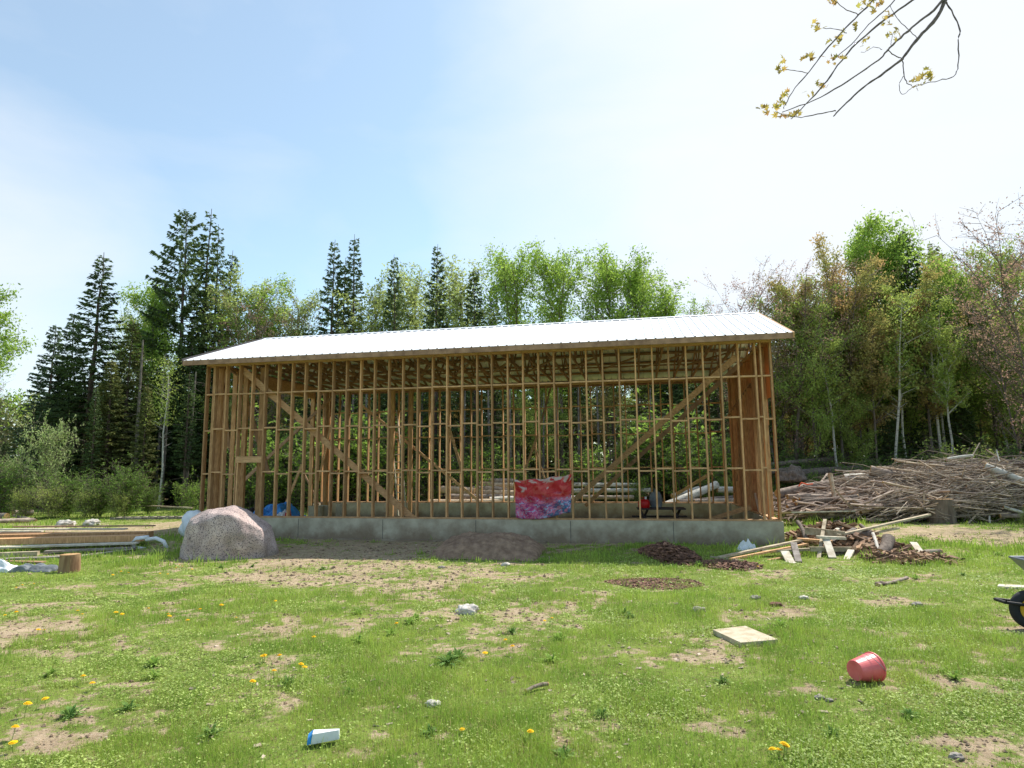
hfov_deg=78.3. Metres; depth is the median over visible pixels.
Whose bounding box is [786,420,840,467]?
spruce tree
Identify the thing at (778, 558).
board
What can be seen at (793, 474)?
boulder
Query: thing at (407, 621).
weed
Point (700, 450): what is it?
sapling
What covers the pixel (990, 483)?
branch
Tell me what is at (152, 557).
tall grass
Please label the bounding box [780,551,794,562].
board
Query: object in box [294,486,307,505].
shrub
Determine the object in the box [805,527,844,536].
board
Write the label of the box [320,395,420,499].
sapling
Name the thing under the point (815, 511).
board
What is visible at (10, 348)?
maple tree
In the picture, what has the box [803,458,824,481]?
sapling
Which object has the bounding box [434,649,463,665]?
weed
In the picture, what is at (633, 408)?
maple tree
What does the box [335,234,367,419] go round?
spruce tree
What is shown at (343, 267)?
spruce tree
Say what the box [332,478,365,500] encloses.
shrub
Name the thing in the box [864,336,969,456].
maple tree
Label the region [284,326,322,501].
spruce tree
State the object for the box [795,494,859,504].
branch
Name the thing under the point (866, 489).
branch
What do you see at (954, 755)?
rock
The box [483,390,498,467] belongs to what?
dead tree
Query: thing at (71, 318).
spruce tree
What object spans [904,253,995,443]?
maple tree
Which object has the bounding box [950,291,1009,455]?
birch tree
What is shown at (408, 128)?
sky
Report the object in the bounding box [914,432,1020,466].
shrub
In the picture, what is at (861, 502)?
slash pile
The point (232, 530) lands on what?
boulder
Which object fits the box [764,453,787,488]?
shrub
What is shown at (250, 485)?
sapling
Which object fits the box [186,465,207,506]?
sapling
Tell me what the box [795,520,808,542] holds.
log
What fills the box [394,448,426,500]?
sapling
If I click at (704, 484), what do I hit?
sapling
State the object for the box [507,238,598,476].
poplar tree
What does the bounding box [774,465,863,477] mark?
log
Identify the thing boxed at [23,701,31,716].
dandelion
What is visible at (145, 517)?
board
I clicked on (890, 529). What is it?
board
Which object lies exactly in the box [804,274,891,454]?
maple tree
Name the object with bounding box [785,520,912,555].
heap scraps
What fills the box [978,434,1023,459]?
shrub
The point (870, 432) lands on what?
maple tree
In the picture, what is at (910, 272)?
spruce tree
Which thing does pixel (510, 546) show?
soil mound
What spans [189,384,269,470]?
maple tree
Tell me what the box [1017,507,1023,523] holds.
shrub
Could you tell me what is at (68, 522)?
rock
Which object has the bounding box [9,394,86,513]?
bush
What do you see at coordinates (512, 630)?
weed
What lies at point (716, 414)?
spruce tree
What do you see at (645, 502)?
fuel can
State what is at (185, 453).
spruce tree
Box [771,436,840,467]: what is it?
shrub
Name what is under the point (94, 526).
board
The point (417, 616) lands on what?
weed
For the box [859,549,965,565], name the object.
wood scraps
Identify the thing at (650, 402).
dead tree
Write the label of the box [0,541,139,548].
board
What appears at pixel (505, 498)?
log
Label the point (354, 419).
sapling
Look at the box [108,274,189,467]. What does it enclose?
maple tree
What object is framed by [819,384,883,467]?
maple tree
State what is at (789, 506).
log
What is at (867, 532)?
log
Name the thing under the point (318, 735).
drink carton
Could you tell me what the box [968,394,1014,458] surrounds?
maple tree
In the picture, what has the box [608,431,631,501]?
sapling
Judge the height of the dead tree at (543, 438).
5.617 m
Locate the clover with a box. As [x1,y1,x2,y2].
[0,553,1023,767]
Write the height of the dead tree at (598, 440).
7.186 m
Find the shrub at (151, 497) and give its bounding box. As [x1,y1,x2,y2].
[137,478,168,513]
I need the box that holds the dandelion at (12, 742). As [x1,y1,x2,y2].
[8,740,17,751]
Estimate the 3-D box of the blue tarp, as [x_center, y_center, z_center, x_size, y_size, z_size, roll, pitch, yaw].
[-7.551,4.172,20.124,2.154,0.797,1.747,-1,-7,0]
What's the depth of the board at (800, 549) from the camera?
12.97 m
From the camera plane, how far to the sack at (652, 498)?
18.25 m
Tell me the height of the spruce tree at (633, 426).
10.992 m
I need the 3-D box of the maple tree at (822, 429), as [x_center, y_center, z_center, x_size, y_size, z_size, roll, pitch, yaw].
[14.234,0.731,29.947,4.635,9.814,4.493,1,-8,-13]
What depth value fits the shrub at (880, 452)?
29.21 m
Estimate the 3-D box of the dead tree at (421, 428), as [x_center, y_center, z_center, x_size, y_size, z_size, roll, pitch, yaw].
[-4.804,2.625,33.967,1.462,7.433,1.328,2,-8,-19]
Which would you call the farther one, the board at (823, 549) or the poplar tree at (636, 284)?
the poplar tree at (636, 284)
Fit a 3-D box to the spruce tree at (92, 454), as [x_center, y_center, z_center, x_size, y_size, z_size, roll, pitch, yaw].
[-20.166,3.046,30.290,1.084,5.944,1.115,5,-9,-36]
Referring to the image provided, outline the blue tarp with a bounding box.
[253,502,305,515]
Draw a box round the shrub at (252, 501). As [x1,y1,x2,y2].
[245,491,253,506]
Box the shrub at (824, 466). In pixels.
[799,456,838,479]
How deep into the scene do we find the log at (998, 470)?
20.43 m
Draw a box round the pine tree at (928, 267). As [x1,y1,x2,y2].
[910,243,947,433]
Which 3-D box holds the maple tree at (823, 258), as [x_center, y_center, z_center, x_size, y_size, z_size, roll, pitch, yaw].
[17.835,-0.862,33.132,6.388,13.742,5.390,2,-8,-22]
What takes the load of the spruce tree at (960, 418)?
on the ground at (34, 732)
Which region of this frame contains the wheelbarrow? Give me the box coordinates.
[993,556,1023,626]
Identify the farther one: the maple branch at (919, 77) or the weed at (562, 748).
the maple branch at (919, 77)
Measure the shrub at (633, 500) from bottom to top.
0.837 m
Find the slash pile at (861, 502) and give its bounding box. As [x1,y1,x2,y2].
[766,473,994,522]
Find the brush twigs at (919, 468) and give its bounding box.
[835,453,1023,523]
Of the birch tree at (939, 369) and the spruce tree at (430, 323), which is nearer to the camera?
the birch tree at (939, 369)
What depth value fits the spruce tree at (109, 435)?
31.40 m
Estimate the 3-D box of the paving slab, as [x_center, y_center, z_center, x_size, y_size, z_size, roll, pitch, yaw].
[2.220,2.457,6.030,0.379,0.149,0.624,1,-7,-8]
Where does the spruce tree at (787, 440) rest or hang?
on the ground at (34, 732)
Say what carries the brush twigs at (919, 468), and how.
on the ground at (34, 732)
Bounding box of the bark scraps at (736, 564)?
[699,558,763,570]
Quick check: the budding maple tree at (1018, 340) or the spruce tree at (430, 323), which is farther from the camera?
the spruce tree at (430, 323)
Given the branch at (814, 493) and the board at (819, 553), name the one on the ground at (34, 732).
the board at (819, 553)
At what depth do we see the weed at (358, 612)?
7.44 m
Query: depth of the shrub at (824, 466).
29.73 m
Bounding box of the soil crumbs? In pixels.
[258,544,579,597]
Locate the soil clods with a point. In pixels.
(557, 737)
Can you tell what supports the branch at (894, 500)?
on the brush pile at (976, 502)
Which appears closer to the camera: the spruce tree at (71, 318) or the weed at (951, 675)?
the weed at (951, 675)
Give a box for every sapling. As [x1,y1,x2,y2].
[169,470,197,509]
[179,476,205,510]
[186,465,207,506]
[208,396,306,501]
[226,417,295,507]
[245,441,296,507]
[247,412,301,503]
[273,395,414,500]
[280,395,386,498]
[280,407,351,500]
[280,475,307,507]
[292,397,371,499]
[294,395,396,500]
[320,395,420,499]
[340,414,405,500]
[394,440,444,500]
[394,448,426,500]
[434,420,500,486]
[451,441,490,489]
[466,446,501,485]
[488,430,534,480]
[545,429,598,501]
[563,424,619,501]
[600,456,625,501]
[602,397,684,496]
[607,385,718,495]
[628,383,730,490]
[629,466,649,501]
[643,419,721,493]
[647,404,731,497]
[685,409,732,496]
[693,460,723,497]
[715,477,732,495]
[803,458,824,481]
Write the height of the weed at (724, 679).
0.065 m
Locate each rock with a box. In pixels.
[56,519,75,525]
[82,519,100,524]
[424,699,440,707]
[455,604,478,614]
[692,606,705,612]
[749,595,760,598]
[770,602,782,606]
[814,694,825,699]
[874,581,886,585]
[911,601,923,606]
[948,752,964,760]
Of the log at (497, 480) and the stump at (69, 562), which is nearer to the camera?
the stump at (69, 562)
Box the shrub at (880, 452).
[865,449,933,468]
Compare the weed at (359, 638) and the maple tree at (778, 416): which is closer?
the weed at (359, 638)
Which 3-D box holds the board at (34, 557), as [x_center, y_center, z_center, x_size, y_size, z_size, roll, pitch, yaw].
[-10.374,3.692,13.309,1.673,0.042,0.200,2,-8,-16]
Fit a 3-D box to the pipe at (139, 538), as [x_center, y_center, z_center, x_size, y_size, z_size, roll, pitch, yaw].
[-8.946,3.814,15.077,0.454,0.373,0.089,-1,-7,0]
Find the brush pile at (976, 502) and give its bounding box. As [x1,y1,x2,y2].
[809,443,1023,523]
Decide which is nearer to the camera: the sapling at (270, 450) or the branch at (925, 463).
the branch at (925, 463)
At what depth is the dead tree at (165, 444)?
31.49 m
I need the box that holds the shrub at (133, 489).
[93,453,157,516]
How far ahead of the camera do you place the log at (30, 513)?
25.82 m
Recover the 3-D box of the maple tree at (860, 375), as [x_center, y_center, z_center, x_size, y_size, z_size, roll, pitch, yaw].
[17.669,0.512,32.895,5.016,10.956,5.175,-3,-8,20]
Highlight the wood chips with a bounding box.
[604,577,703,589]
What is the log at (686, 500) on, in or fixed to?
on the ground at (34, 732)
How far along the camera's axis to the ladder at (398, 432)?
23.39 m
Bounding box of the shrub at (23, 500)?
[7,483,41,516]
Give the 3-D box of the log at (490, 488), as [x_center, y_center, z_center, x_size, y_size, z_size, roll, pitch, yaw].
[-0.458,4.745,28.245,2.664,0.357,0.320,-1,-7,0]
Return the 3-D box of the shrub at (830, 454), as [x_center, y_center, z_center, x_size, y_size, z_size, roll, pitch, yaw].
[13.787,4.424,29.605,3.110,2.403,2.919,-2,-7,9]
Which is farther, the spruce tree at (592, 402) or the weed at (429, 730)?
the spruce tree at (592, 402)
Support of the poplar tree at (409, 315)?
on the ground at (34, 732)
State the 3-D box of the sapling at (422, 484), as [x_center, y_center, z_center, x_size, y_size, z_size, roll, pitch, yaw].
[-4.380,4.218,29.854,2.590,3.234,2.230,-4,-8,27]
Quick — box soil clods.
[0,532,1023,767]
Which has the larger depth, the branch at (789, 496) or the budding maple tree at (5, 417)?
the budding maple tree at (5, 417)
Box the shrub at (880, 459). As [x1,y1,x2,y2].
[834,445,904,465]
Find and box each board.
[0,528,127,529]
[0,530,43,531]
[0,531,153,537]
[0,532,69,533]
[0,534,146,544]
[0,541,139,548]
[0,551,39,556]
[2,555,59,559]
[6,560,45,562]
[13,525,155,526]
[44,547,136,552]
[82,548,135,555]
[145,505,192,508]
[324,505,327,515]
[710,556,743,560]
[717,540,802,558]
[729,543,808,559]
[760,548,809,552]
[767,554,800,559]
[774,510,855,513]
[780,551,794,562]
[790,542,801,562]
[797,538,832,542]
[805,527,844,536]
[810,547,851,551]
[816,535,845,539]
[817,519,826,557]
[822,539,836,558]
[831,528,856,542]
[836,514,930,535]
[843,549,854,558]
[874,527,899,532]
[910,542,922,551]
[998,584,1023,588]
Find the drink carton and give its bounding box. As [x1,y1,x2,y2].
[307,729,339,744]
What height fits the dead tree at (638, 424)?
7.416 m
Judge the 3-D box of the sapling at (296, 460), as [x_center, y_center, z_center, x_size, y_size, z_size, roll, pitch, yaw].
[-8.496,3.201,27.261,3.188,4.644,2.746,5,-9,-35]
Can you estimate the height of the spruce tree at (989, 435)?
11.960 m
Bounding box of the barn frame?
[181,312,794,545]
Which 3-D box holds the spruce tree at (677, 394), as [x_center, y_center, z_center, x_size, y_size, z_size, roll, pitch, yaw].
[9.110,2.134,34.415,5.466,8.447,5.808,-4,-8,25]
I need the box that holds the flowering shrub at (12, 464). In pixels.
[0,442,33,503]
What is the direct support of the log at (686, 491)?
on the log at (704, 490)
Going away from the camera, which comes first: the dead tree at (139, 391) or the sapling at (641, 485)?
the sapling at (641, 485)
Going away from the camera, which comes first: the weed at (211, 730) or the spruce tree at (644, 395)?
the weed at (211, 730)
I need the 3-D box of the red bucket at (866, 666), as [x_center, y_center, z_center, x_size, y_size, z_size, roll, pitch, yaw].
[2.668,2.155,4.766,0.202,0.217,0.222,2,-8,-21]
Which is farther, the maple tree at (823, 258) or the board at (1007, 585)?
the maple tree at (823, 258)
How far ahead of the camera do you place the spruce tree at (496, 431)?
36.44 m
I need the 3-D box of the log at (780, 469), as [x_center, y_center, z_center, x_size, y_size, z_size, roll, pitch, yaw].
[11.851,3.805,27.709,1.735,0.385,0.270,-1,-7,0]
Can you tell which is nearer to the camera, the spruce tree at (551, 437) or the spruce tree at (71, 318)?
the spruce tree at (71, 318)
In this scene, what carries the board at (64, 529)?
on the board at (29, 532)
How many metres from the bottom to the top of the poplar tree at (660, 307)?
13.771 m
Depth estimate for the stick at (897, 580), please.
9.46 m
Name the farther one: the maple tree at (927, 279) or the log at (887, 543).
the maple tree at (927, 279)
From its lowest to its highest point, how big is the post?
1.298 m
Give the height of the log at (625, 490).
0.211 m
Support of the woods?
on the ground at (34, 732)
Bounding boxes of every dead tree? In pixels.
[122,340,152,506]
[150,355,171,504]
[153,379,180,505]
[172,372,201,506]
[363,394,380,500]
[413,393,434,500]
[453,391,473,483]
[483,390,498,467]
[495,389,519,477]
[536,393,549,478]
[549,388,564,475]
[568,387,586,500]
[593,386,606,500]
[628,389,651,471]
[641,388,657,485]
[791,386,800,458]
[824,369,848,464]
[857,397,868,468]
[921,395,943,454]
[977,398,989,450]
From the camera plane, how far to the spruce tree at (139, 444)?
30.61 m
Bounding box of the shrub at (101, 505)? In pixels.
[71,469,130,516]
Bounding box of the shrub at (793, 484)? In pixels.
[772,454,816,489]
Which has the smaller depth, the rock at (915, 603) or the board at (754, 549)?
the rock at (915, 603)
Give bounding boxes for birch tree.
[142,356,194,508]
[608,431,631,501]
[793,315,856,466]
[860,280,924,456]
[866,293,937,463]
[898,283,963,452]
[907,293,978,452]
[907,305,966,450]
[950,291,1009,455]
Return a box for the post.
[828,473,835,503]
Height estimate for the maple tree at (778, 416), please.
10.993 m
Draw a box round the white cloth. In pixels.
[738,539,756,551]
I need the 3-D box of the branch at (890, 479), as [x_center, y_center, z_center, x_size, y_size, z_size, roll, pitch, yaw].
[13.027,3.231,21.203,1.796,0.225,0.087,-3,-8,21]
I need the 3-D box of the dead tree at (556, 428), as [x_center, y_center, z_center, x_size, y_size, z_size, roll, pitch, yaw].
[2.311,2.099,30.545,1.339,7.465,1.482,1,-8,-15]
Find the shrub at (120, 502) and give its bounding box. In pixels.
[106,487,131,517]
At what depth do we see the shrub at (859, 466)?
27.19 m
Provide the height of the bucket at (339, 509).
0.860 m
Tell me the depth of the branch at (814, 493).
21.07 m
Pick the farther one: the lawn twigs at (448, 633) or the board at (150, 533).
the board at (150, 533)
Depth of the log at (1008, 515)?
19.10 m
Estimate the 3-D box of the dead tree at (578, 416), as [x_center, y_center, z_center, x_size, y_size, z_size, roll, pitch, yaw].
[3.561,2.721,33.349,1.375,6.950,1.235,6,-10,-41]
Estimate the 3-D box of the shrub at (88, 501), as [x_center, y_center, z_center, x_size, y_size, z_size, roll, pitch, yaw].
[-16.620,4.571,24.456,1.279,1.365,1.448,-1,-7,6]
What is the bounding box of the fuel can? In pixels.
[638,496,649,507]
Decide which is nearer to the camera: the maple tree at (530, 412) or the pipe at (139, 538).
the pipe at (139, 538)
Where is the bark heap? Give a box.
[637,541,704,566]
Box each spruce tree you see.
[0,325,78,506]
[0,434,7,461]
[0,441,13,474]
[2,425,25,488]
[9,402,67,505]
[21,314,99,504]
[31,255,142,505]
[70,380,95,502]
[72,394,134,502]
[73,323,161,494]
[73,360,134,507]
[78,388,103,496]
[122,387,164,508]
[124,394,180,501]
[128,209,232,502]
[130,347,225,503]
[168,374,201,505]
[174,209,228,500]
[198,224,229,496]
[207,252,242,465]
[224,404,236,506]
[227,398,285,496]
[253,427,298,505]
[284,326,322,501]
[294,242,347,454]
[308,332,367,489]
[333,258,356,403]
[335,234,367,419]
[367,393,386,486]
[371,257,415,497]
[372,329,440,495]
[404,391,457,482]
[405,246,459,498]
[414,399,442,495]
[425,427,458,498]
[444,393,498,482]
[455,270,497,463]
[464,411,494,477]
[479,283,506,472]
[479,319,520,477]
[490,388,538,478]
[496,393,528,466]
[501,434,506,477]
[515,387,577,479]
[528,391,559,478]
[548,388,602,493]
[554,387,606,482]
[563,387,592,451]
[588,388,600,443]
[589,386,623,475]
[600,386,624,443]
[609,386,633,469]
[620,389,657,480]
[623,384,671,492]
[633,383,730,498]
[679,382,730,477]
[708,382,731,478]
[762,394,808,456]
[768,398,784,487]
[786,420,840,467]
[809,403,836,466]
[869,406,914,466]
[879,230,973,466]
[905,386,938,459]
[937,397,989,457]
[955,373,987,450]
[976,371,1016,453]
[1001,390,1023,458]
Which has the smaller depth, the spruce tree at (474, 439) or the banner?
the banner
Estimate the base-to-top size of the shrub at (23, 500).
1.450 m
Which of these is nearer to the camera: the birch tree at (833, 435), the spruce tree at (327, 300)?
the birch tree at (833, 435)
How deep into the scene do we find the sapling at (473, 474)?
28.54 m
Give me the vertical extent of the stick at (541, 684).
0.040 m
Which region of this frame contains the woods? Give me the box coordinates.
[0,389,865,478]
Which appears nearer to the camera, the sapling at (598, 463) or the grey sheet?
the grey sheet
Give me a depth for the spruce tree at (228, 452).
30.89 m
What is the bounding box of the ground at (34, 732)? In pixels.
[0,472,1023,767]
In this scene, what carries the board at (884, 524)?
on the heap scraps at (861, 542)
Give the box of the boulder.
[179,505,278,559]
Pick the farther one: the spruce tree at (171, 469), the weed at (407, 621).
the spruce tree at (171, 469)
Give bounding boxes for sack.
[178,510,200,535]
[649,489,662,507]
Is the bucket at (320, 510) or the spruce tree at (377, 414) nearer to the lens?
the bucket at (320, 510)
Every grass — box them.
[0,499,1023,568]
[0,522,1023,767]
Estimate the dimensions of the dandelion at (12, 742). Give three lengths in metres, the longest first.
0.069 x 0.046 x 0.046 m
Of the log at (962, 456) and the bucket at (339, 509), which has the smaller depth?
the bucket at (339, 509)
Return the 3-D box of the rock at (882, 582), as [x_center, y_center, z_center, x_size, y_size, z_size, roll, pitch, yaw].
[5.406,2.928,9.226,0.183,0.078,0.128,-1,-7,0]
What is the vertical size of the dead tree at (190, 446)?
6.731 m
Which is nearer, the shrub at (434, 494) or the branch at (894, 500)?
the branch at (894, 500)
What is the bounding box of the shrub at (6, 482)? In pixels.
[0,449,37,512]
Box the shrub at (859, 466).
[826,449,882,479]
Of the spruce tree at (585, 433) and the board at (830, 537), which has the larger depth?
the spruce tree at (585, 433)
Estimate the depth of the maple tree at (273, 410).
36.36 m
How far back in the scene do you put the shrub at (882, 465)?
27.91 m
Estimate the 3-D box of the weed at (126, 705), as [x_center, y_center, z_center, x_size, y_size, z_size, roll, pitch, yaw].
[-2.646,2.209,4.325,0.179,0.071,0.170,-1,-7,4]
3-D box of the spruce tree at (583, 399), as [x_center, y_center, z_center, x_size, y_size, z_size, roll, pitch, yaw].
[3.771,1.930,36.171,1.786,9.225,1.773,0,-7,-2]
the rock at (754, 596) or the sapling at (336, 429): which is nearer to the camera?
the rock at (754, 596)
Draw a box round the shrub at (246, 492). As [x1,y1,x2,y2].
[224,473,254,503]
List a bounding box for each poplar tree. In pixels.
[105,290,156,436]
[185,260,286,426]
[205,272,296,496]
[255,278,325,498]
[325,270,414,416]
[360,260,456,497]
[403,253,499,486]
[469,237,563,478]
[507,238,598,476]
[562,239,671,475]
[580,252,679,473]
[639,268,701,407]
[679,292,720,434]
[841,214,951,392]
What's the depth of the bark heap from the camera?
12.23 m
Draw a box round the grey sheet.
[8,563,57,572]
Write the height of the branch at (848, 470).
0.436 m
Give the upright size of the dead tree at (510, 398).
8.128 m
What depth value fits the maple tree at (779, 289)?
31.69 m
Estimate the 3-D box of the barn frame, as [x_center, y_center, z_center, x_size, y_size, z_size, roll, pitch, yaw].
[-0.745,1.521,19.755,16.471,6.844,7.980,-2,-8,11]
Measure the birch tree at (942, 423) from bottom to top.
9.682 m
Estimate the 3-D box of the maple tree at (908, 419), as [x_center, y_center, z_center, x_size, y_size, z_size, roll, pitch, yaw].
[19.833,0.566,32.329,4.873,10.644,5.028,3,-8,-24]
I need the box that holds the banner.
[514,474,571,518]
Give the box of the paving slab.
[713,626,777,647]
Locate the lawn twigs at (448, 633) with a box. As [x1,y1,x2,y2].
[176,595,882,759]
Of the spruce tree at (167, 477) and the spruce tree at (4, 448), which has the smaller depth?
the spruce tree at (167, 477)
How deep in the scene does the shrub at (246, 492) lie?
29.29 m
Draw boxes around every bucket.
[308,505,324,515]
[335,503,346,515]
[847,652,886,681]
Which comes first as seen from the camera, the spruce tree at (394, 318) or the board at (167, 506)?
the board at (167, 506)
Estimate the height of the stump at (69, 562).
0.342 m
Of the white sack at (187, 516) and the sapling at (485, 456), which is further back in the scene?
the sapling at (485, 456)
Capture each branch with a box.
[756,0,960,118]
[785,492,829,496]
[787,494,823,498]
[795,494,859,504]
[835,470,865,472]
[837,486,898,495]
[868,477,929,482]
[876,466,998,485]
[879,497,903,503]
[882,481,924,490]
[888,469,961,480]
[891,458,962,464]
[894,459,955,472]
[903,464,973,465]
[906,462,945,466]
[936,481,1023,485]
[966,486,1021,492]
[975,463,1023,465]
[982,462,1023,470]
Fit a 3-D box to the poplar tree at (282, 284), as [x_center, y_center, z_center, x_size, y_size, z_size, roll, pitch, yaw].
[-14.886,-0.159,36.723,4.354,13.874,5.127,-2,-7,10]
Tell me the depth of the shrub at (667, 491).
30.85 m
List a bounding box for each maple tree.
[0,283,37,429]
[0,365,15,463]
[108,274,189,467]
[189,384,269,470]
[203,284,328,447]
[236,365,309,459]
[267,368,316,444]
[383,392,443,488]
[424,390,495,486]
[490,388,572,478]
[512,388,593,477]
[572,385,634,494]
[615,385,667,455]
[681,288,729,439]
[694,256,865,461]
[723,256,893,458]
[740,281,810,459]
[762,269,833,457]
[762,370,835,464]
[765,256,896,479]
[771,271,842,455]
[771,299,869,467]
[790,401,837,465]
[804,231,902,465]
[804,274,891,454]
[812,205,925,456]
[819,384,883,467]
[826,296,894,465]
[837,300,920,464]
[854,370,892,452]
[863,291,944,458]
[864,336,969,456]
[874,253,982,453]
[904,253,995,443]
[909,187,1023,430]
[916,224,1023,456]
[922,241,1023,445]
[932,253,1023,454]
[933,227,1023,454]
[958,330,1023,448]
[963,271,1023,422]
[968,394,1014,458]
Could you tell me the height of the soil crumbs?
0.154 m
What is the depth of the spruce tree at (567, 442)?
40.73 m
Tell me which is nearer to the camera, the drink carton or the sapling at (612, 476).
the drink carton
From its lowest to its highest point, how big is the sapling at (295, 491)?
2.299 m
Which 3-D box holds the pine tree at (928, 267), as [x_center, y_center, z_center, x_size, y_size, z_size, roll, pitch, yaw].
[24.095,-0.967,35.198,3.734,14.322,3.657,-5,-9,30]
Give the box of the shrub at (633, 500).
[624,492,643,501]
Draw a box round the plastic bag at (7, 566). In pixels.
[0,559,16,572]
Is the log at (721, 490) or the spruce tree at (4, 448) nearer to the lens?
the log at (721, 490)
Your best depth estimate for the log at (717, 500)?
25.52 m
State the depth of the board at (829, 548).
12.75 m
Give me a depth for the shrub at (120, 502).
24.38 m
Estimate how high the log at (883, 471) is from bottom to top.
0.643 m
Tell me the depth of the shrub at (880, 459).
29.46 m
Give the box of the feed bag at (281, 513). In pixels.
[277,509,285,515]
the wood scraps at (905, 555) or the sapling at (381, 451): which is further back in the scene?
the sapling at (381, 451)
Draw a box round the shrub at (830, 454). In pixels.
[785,452,833,479]
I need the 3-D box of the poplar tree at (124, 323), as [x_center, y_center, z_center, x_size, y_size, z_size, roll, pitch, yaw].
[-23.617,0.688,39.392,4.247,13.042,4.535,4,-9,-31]
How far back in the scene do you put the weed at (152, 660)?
5.36 m
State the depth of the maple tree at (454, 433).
35.10 m
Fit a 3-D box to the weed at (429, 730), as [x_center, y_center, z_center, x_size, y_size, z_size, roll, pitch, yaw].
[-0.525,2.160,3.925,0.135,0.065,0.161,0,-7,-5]
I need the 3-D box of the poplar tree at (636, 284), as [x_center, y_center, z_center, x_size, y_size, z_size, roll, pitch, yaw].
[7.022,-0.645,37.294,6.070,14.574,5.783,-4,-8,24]
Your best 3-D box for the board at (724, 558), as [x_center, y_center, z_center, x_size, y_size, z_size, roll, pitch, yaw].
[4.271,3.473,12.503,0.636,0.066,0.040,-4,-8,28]
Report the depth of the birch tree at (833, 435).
29.85 m
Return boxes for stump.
[57,553,80,573]
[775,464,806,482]
[927,498,956,523]
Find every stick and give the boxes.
[524,682,548,692]
[876,576,908,585]
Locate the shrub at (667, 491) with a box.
[649,478,682,500]
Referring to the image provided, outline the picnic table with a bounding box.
[632,507,686,518]
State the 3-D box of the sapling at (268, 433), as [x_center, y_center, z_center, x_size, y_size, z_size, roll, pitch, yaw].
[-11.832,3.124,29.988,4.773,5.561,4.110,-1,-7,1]
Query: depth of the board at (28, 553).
13.81 m
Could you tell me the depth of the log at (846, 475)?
22.49 m
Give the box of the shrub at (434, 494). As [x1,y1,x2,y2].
[421,487,441,498]
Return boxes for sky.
[0,0,1023,462]
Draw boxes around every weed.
[39,666,61,678]
[59,704,86,720]
[111,699,138,712]
[139,668,161,678]
[142,655,165,667]
[195,723,222,738]
[278,675,294,684]
[349,634,364,642]
[353,608,363,613]
[384,628,395,634]
[404,617,417,623]
[408,612,423,618]
[417,723,436,737]
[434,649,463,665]
[443,647,468,658]
[506,627,516,633]
[537,652,561,661]
[549,632,568,639]
[550,744,576,759]
[593,708,608,717]
[714,675,730,683]
[773,618,788,627]
[821,725,839,736]
[899,708,918,718]
[944,669,968,680]
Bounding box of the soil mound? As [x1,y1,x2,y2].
[429,531,546,561]
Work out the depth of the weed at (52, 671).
5.15 m
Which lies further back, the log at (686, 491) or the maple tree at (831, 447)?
the maple tree at (831, 447)
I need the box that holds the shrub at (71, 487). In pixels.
[31,460,103,516]
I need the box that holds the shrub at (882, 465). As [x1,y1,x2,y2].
[858,448,914,469]
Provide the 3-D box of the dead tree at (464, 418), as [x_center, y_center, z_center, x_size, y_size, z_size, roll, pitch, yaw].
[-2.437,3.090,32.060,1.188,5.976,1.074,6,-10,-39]
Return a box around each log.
[0,513,9,518]
[0,518,33,522]
[11,510,33,515]
[427,499,458,501]
[440,486,475,493]
[451,494,511,498]
[464,499,513,501]
[472,486,512,489]
[479,482,512,487]
[479,490,513,495]
[484,478,512,482]
[489,495,574,500]
[574,482,636,486]
[574,488,650,492]
[576,494,633,498]
[665,481,719,501]
[671,486,699,497]
[677,495,732,501]
[694,498,733,501]
[716,486,732,492]
[771,456,851,466]
[771,466,800,473]
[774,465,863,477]
[774,479,841,497]
[786,504,804,508]
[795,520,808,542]
[835,552,844,555]
[843,473,877,485]
[853,530,872,536]
[860,508,884,512]
[869,465,909,478]
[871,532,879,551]
[876,534,894,551]
[923,549,942,552]
[945,454,973,460]
[959,475,1023,506]
[983,463,1023,480]
[999,514,1023,517]
[1003,505,1022,513]
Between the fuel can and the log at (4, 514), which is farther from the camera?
the log at (4, 514)
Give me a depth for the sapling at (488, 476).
28.78 m
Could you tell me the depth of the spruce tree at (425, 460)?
39.43 m
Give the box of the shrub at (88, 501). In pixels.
[69,484,104,517]
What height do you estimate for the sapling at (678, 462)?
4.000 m
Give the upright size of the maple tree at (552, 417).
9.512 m
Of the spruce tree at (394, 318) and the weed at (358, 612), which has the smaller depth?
the weed at (358, 612)
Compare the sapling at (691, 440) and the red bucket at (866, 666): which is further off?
the sapling at (691, 440)
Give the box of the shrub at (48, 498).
[25,479,73,518]
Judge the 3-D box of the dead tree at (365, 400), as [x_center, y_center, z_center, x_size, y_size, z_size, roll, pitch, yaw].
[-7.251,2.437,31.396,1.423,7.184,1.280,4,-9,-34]
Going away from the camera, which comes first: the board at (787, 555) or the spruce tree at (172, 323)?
the board at (787, 555)
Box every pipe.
[131,535,148,548]
[145,536,167,547]
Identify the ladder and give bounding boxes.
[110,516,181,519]
[394,410,406,515]
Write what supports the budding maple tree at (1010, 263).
on the ground at (34, 732)
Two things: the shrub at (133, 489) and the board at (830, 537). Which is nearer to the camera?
the board at (830, 537)
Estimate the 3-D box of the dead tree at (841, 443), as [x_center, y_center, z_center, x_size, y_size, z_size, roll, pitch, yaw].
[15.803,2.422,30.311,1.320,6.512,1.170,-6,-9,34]
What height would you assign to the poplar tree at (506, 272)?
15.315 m
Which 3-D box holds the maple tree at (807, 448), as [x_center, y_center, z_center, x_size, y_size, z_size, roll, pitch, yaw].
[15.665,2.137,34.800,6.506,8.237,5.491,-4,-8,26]
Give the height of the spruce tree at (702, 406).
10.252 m

